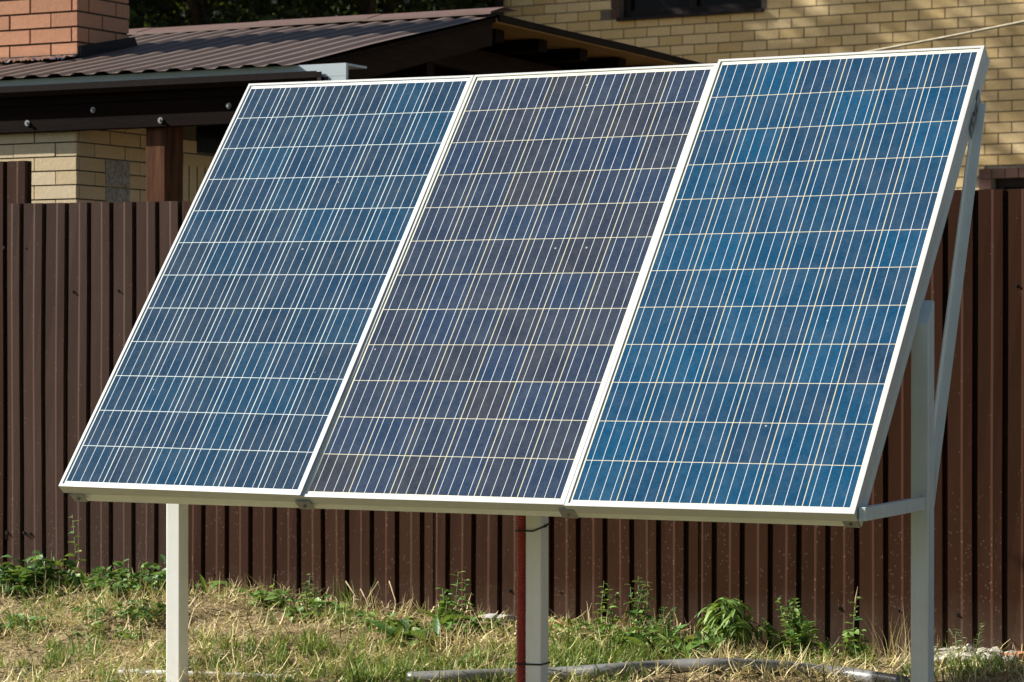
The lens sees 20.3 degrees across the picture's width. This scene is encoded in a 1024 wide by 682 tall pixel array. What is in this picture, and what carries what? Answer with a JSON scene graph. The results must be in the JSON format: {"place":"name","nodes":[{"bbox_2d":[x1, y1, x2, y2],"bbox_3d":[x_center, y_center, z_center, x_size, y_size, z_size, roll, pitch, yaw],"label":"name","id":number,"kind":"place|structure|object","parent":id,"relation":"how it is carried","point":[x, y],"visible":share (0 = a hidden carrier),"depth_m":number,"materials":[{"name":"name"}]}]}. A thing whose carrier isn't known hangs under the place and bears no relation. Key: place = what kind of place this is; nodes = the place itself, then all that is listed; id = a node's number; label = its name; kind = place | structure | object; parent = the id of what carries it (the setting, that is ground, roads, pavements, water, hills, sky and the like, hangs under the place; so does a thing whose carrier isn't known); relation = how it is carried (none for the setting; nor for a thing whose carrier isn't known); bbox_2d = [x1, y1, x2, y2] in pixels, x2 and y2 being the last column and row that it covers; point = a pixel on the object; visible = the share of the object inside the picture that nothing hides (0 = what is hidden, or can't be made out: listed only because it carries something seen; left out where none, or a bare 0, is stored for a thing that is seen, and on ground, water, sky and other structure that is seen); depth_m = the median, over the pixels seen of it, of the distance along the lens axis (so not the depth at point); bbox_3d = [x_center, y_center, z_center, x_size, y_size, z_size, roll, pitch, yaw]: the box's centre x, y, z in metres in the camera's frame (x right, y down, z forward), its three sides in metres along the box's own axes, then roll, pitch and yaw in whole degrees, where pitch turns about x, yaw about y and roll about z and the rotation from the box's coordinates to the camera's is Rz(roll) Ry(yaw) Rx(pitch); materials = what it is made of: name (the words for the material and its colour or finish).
{"place":"outdoors","nodes":[
{"label":"outdoors","id":0,"kind":"place"},
{"bbox_2d":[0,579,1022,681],"bbox_3d":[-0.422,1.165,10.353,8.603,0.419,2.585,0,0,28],"label":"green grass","id":1,"kind":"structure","parent":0,"point":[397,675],"depth_m":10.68,"materials":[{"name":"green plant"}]},
{"bbox_2d":[0,555,1023,681],"bbox_3d":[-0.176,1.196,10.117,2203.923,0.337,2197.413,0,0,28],"label":"ground","id":2,"kind":"structure","parent":0,"point":[64,638],"depth_m":11.15,"materials":[{"name":"plant"}]},
{"bbox_2d":[0,161,31,584],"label":"metal fence","id":3,"kind":"object","parent":2,"relation":"on","point":[15,181],"visible":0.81,"depth_m":12.52,"materials":[{"name":"brown metal"}]},
{"bbox_2d":[0,555,44,597],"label":"weed","id":4,"kind":"object","parent":2,"relation":"on","point":[29,582],"visible":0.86,"depth_m":12.01,"materials":[{"name":"green plant"}]},
{"bbox_2d":[0,611,48,638],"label":"weed","id":5,"kind":"object","parent":2,"relation":"on","point":[17,618],"visible":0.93,"depth_m":11.49,"materials":[{"name":"green plant"}]},
{"bbox_2d":[0,550,94,592],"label":"weed","id":6,"kind":"object","parent":2,"relation":"on","point":[39,559],"visible":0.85,"depth_m":12.08,"materials":[{"name":"green plant"}]},
{"bbox_2d":[32,556,88,595],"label":"weed","id":7,"kind":"object","parent":2,"relation":"on","point":[50,582],"visible":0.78,"depth_m":12.02,"materials":[{"name":"green plant"}]},
{"bbox_2d":[65,514,84,576],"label":"weed","id":8,"kind":"object","parent":2,"relation":"on","point":[71,554],"visible":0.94,"depth_m":12.21,"materials":[{"name":"green plant"}]},
{"bbox_2d":[71,620,150,645],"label":"weed","id":9,"kind":"object","parent":2,"relation":"on","point":[101,623],"visible":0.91,"depth_m":11.27,"materials":[{"name":"green plant"}]},
{"bbox_2d":[71,597,165,625],"bbox_3d":[-1.546,1.078,11.475,0.496,0.102,0.303,0,0,28],"label":"weed","id":10,"kind":"object","parent":2,"relation":"on","point":[143,610],"visible":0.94,"depth_m":11.40,"materials":[{"name":"green plant"}]},
{"bbox_2d":[82,559,188,598],"bbox_3d":[-1.577,0.991,11.878,0.497,0.170,0.287,0,0,28],"label":"weed","id":11,"kind":"object","parent":2,"relation":"on","point":[119,576],"visible":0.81,"depth_m":11.86,"materials":[{"name":"green plant"}]},
{"bbox_2d":[133,554,165,591],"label":"weed","id":12,"kind":"object","parent":2,"relation":"on","point":[162,557],"visible":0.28,"depth_m":11.92,"materials":[{"name":"green plant"}]},
{"bbox_2d":[127,0,189,28],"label":"tree","id":13,"kind":"object","parent":2,"relation":"on","point":[138,20],"depth_m":29.86,"materials":[{"name":"green plant"}]},
{"bbox_2d":[188,574,219,594],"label":"weed","id":14,"kind":"object","parent":2,"relation":"on","point":[203,584],"visible":0.45,"depth_m":11.88,"materials":[{"name":"green plant"}]},
{"bbox_2d":[117,668,297,680],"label":"water pipe","id":15,"kind":"object","parent":2,"relation":"on","point":[158,672],"visible":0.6,"depth_m":10.68,"materials":[{"name":"white plastic"}]},
{"bbox_2d":[206,580,249,599],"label":"weed","id":16,"kind":"object","parent":2,"relation":"on","point":[235,587],"visible":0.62,"depth_m":11.82,"materials":[{"name":"green plant"}]},
{"bbox_2d":[138,0,350,27],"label":"tree","id":17,"kind":"object","parent":2,"relation":"on","point":[177,18],"depth_m":32.47,"materials":[{"name":"green plant"}]},
{"bbox_2d":[248,583,295,607],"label":"weed","id":18,"kind":"object","parent":2,"relation":"on","point":[271,597],"visible":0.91,"depth_m":11.63,"materials":[{"name":"green plant"}]},
{"bbox_2d":[127,0,417,28],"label":"tree","id":19,"kind":"object","parent":2,"relation":"on","point":[198,9],"depth_m":29.62,"materials":[{"name":"green plant"}]},
{"bbox_2d":[300,573,320,607],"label":"weed","id":20,"kind":"object","parent":2,"relation":"on","point":[306,594],"visible":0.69,"depth_m":11.64,"materials":[{"name":"green plant"}]},
{"bbox_2d":[143,0,485,26],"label":"tree","id":21,"kind":"object","parent":2,"relation":"on","point":[380,6],"depth_m":39.06,"materials":[{"name":"green plant"}]},
{"bbox_2d":[282,594,377,623],"bbox_3d":[-0.730,1.078,11.425,0.425,0.132,0.251,0,0,28],"label":"weed","id":22,"kind":"object","parent":2,"relation":"on","point":[314,602],"visible":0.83,"depth_m":11.42,"materials":[{"name":"green plant"}]},
{"bbox_2d":[167,0,492,25],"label":"tree","id":23,"kind":"object","parent":2,"relation":"on","point":[185,12],"depth_m":33.02,"materials":[{"name":"green plant"}]},
{"bbox_2d":[202,0,492,26],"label":"tree","id":24,"kind":"object","parent":2,"relation":"on","point":[365,7],"visible":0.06,"depth_m":28.83,"materials":[{"name":"green plant"}]},
{"bbox_2d":[0,0,704,202],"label":"brick shed","id":25,"kind":"structure","parent":2,"relation":"on","point":[100,101],"depth_m":14.06,"materials":[{"name":"beige brick"}]},
{"bbox_2d":[196,125,228,153],"bbox_3d":[-1.396,-1.106,15.085,0.006,0.269,0.950,0,0,28],"label":"window","id":26,"kind":"structure","parent":25,"relation":"in","point":[208,138],"depth_m":14.76,"materials":[{"name":"black glass"}]},
{"bbox_2d":[333,575,373,617],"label":"grass tuft","id":27,"kind":"object","parent":2,"relation":"on","point":[340,593],"visible":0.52,"depth_m":11.61,"materials":[{"name":"green plant"}]},
{"bbox_2d":[345,581,413,619],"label":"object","id":28,"kind":"object","parent":2,"relation":"on","point":[367,602],"visible":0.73,"depth_m":11.52,"materials":[{"name":"plant"}]},
{"bbox_2d":[357,611,420,629],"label":"weed","id":29,"kind":"object","parent":2,"relation":"on","point":[373,615],"visible":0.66,"depth_m":11.17,"materials":[{"name":"green plant"}]},
{"bbox_2d":[362,612,451,648],"bbox_3d":[-0.400,1.128,10.992,0.329,0.170,0.298,0,0,-15],"label":"weed","id":30,"kind":"object","parent":2,"relation":"on","point":[404,635],"visible":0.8,"depth_m":11.01,"materials":[{"name":"green plant"}]},
{"bbox_2d":[418,596,475,633],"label":"weed","id":31,"kind":"object","parent":2,"relation":"on","point":[446,621],"visible":0.76,"depth_m":11.18,"materials":[{"name":"green plant"}]},
{"bbox_2d":[432,571,473,624],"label":"weed","id":32,"kind":"object","parent":2,"relation":"on","point":[453,611],"visible":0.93,"depth_m":11.29,"materials":[{"name":"green plant"}]},
{"bbox_2d":[444,612,510,636],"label":"weed","id":33,"kind":"object","parent":2,"relation":"on","point":[476,625],"visible":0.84,"depth_m":11.11,"materials":[{"name":"green plant"}]},
{"bbox_2d":[481,613,497,620],"bbox_3d":[-0.079,1.102,11.416,0.070,0.032,0.077,0,0,-34],"label":"stone","id":34,"kind":"object","parent":2,"relation":"on","point":[491,615],"visible":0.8,"depth_m":11.39,"materials":[{"name":"white stone"}]},
{"bbox_2d":[497,614,516,623],"bbox_3d":[-0.017,1.113,11.379,0.085,0.054,0.110,0,0,32],"label":"stone","id":35,"kind":"object","parent":2,"relation":"on","point":[510,617],"visible":0.6,"depth_m":11.35,"materials":[{"name":"white stone"}]},
{"bbox_2d":[2,189,1023,658],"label":"metal fence","id":36,"kind":"object","parent":2,"relation":"on","point":[80,281],"visible":0.38,"depth_m":11.33,"materials":[{"name":"brown metal"}]},
{"bbox_2d":[59,45,989,681],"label":"solar panel array","id":37,"kind":"object","parent":2,"relation":"on","point":[665,293],"visible":1,"depth_m":9.82,"materials":[{"name":"glass"}]},
{"bbox_2d":[516,515,525,681],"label":"conduit","id":38,"kind":"object","parent":37,"relation":"attached to","point":[521,599],"visible":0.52,"depth_m":9.85,"materials":[{"name":"red plastic"}]},
{"bbox_2d":[515,662,549,665],"bbox_3d":[0.078,1.109,9.856,0.135,0.012,0.083,0,0,28],"label":"cable tie","id":39,"kind":"object","parent":37,"relation":"attached to","point":[516,663],"visible":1,"depth_m":9.84,"materials":[{"name":"black plastic"}]},
{"bbox_2d":[515,522,550,531],"bbox_3d":[0.078,0.641,9.856,0.135,0.030,0.083,0,0,28],"label":"cable tie","id":40,"kind":"object","parent":37,"relation":"attached to","point":[546,525],"visible":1,"depth_m":9.83,"materials":[{"name":"black plastic"}]},
{"bbox_2d":[549,620,571,627],"bbox_3d":[0.177,1.135,11.308,0.120,0.058,0.032,0,0,28],"label":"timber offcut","id":41,"kind":"object","parent":2,"relation":"on","point":[562,622],"visible":0.12,"depth_m":11.29,"materials":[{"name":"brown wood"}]},
{"bbox_2d":[551,615,627,638],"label":"weed","id":42,"kind":"object","parent":2,"relation":"on","point":[602,628],"visible":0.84,"depth_m":10.92,"materials":[{"name":"green plant"}]},
{"bbox_2d":[591,583,621,635],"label":"weed","id":43,"kind":"object","parent":2,"relation":"on","point":[609,615],"visible":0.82,"depth_m":11.04,"materials":[{"name":"green plant"}]},
{"bbox_2d":[599,624,661,649],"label":"weed","id":44,"kind":"object","parent":2,"relation":"on","point":[632,633],"visible":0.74,"depth_m":10.72,"materials":[{"name":"green plant"}]},
{"bbox_2d":[620,576,656,631],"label":"weed","id":45,"kind":"object","parent":2,"relation":"on","point":[638,610],"visible":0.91,"depth_m":11.01,"materials":[{"name":"green plant"}]},
{"bbox_2d":[630,607,676,641],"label":"weed","id":46,"kind":"object","parent":2,"relation":"on","point":[663,621],"visible":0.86,"depth_m":10.80,"materials":[{"name":"green plant"}]},
{"bbox_2d":[407,658,909,681],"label":"drain pipe","id":47,"kind":"object","parent":2,"relation":"on","point":[682,665],"visible":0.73,"depth_m":10.31,"materials":[{"name":"grey plastic"}]},
{"bbox_2d":[625,621,726,657],"bbox_3d":[0.635,1.138,10.690,0.325,0.164,0.343,0,0,28],"label":"weed","id":48,"kind":"object","parent":2,"relation":"on","point":[674,634],"visible":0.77,"depth_m":10.68,"materials":[{"name":"green plant"}]},
{"bbox_2d":[694,597,769,653],"bbox_3d":[0.841,1.092,10.868,0.292,0.237,0.257,0,0,-3],"label":"bush","id":49,"kind":"object","parent":2,"relation":"on","point":[725,621],"visible":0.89,"depth_m":10.84,"materials":[{"name":"green plant"}]},
{"bbox_2d":[493,0,1023,189],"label":"brick house","id":50,"kind":"structure","parent":2,"relation":"on","point":[708,31],"depth_m":27.01,"materials":[{"name":"beige brick"}]},
{"bbox_2d":[616,0,763,21],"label":"window","id":51,"kind":"structure","parent":50,"relation":"in","point":[634,10],"depth_m":27.90,"materials":[{"name":"black glass"}]},
{"bbox_2d":[996,178,1023,188],"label":"window","id":52,"kind":"structure","parent":50,"relation":"in","point":[1011,183],"depth_m":26.14,"materials":[{"name":"black glass"}]},
{"bbox_2d":[766,632,787,658],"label":"weed","id":53,"kind":"object","parent":2,"relation":"on","point":[775,646],"visible":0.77,"depth_m":10.79,"materials":[{"name":"green plant"}]},
{"bbox_2d":[760,598,821,662],"bbox_3d":[1.072,1.094,10.763,0.275,0.252,0.176,0,0,56],"label":"weed","id":54,"kind":"object","parent":2,"relation":"on","point":[801,635],"visible":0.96,"depth_m":10.74,"materials":[{"name":"green plant"}]},
{"bbox_2d":[813,639,836,658],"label":"weed","id":55,"kind":"object","parent":2,"relation":"on","point":[823,647],"visible":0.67,"depth_m":10.64,"materials":[{"name":"green plant"}]},
{"bbox_2d":[836,587,877,659],"bbox_3d":[1.278,1.062,10.665,0.141,0.295,0.137,0,0,-21],"label":"weed","id":56,"kind":"object","parent":2,"relation":"on","point":[847,635],"visible":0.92,"depth_m":10.65,"materials":[{"name":"green plant"}]},
{"bbox_2d":[864,607,910,664],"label":"grass tuft","id":57,"kind":"object","parent":2,"relation":"on","point":[891,640],"visible":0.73,"depth_m":10.57,"materials":[{"name":"plant"}]},
{"bbox_2d":[939,653,955,665],"bbox_3d":[1.598,1.166,10.468,0.075,0.050,0.057,0,0,43],"label":"rubble stone","id":58,"kind":"object","parent":2,"relation":"on","point":[944,660],"visible":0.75,"depth_m":10.45,"materials":[{"name":"grey stone"}]},
{"bbox_2d":[934,638,979,669],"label":"grass tuft","id":59,"kind":"object","parent":2,"relation":"on","point":[958,656],"visible":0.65,"depth_m":10.42,"materials":[{"name":"green plant"}]},
{"bbox_2d":[947,623,984,653],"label":"weed","id":60,"kind":"object","parent":2,"relation":"on","point":[965,645],"visible":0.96,"depth_m":10.45,"materials":[{"name":"green plant"}]},
{"bbox_2d":[963,643,975,650],"bbox_3d":[1.692,1.152,10.614,0.076,0.061,0.069,0,0,-39],"label":"rubble stone","id":61,"kind":"object","parent":2,"relation":"on","point":[970,647],"visible":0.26,"depth_m":10.60,"materials":[{"name":"grey stone"}]},
{"bbox_2d":[960,652,979,662],"bbox_3d":[1.665,1.155,10.435,0.071,0.041,0.084,0,0,-15],"label":"rubble stone","id":62,"kind":"object","parent":2,"relation":"on","point":[967,654],"visible":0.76,"depth_m":10.41,"materials":[{"name":"grey stone"}]},
{"bbox_2d":[981,652,999,663],"bbox_3d":[1.742,1.167,10.406,0.075,0.067,0.058,0,0,-42],"label":"rubble stone","id":63,"kind":"object","parent":2,"relation":"on","point":[988,654],"visible":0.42,"depth_m":10.40,"materials":[{"name":"grey stone"}]},
{"bbox_2d":[984,646,1021,669],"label":"grass tuft","id":64,"kind":"object","parent":2,"relation":"on","point":[993,656],"visible":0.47,"depth_m":10.31,"materials":[{"name":"green plant"}]},
{"bbox_2d":[1003,655,1022,663],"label":"rubble stone","id":65,"kind":"object","parent":2,"relation":"on","point":[1008,656],"visible":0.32,"depth_m":10.44,"materials":[{"name":"grey stone"}]},
{"bbox_2d":[1004,651,1023,666],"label":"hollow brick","id":66,"kind":"object","parent":2,"relation":"on","point":[1018,653],"visible":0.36,"depth_m":10.47,"materials":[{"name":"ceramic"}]},
{"bbox_3d":[6.649,-0.851,14.889,0.193,4.515,0.193,0,0,28],"label":"utility pole","id":67,"kind":"object","parent":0,"visible":0},
{"bbox_2d":[863,20,1023,51],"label":"overhead cable","id":68,"kind":"object","parent":67,"relation":"attached to","point":[948,36],"visible":0.57,"depth_m":16.93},
{"label":"rubble stone","id":69,"kind":"object","parent":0,"visible":0},
{"bbox_2d":[934,655,943,664],"bbox_3d":[1.574,1.171,10.497,0.067,0.041,0.081,0,0,-2],"label":"rubble stone","id":70,"kind":"object","parent":69,"relation":"on","point":[938,658],"visible":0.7,"depth_m":10.47,"materials":[{"name":"grey stone"}]}
]}

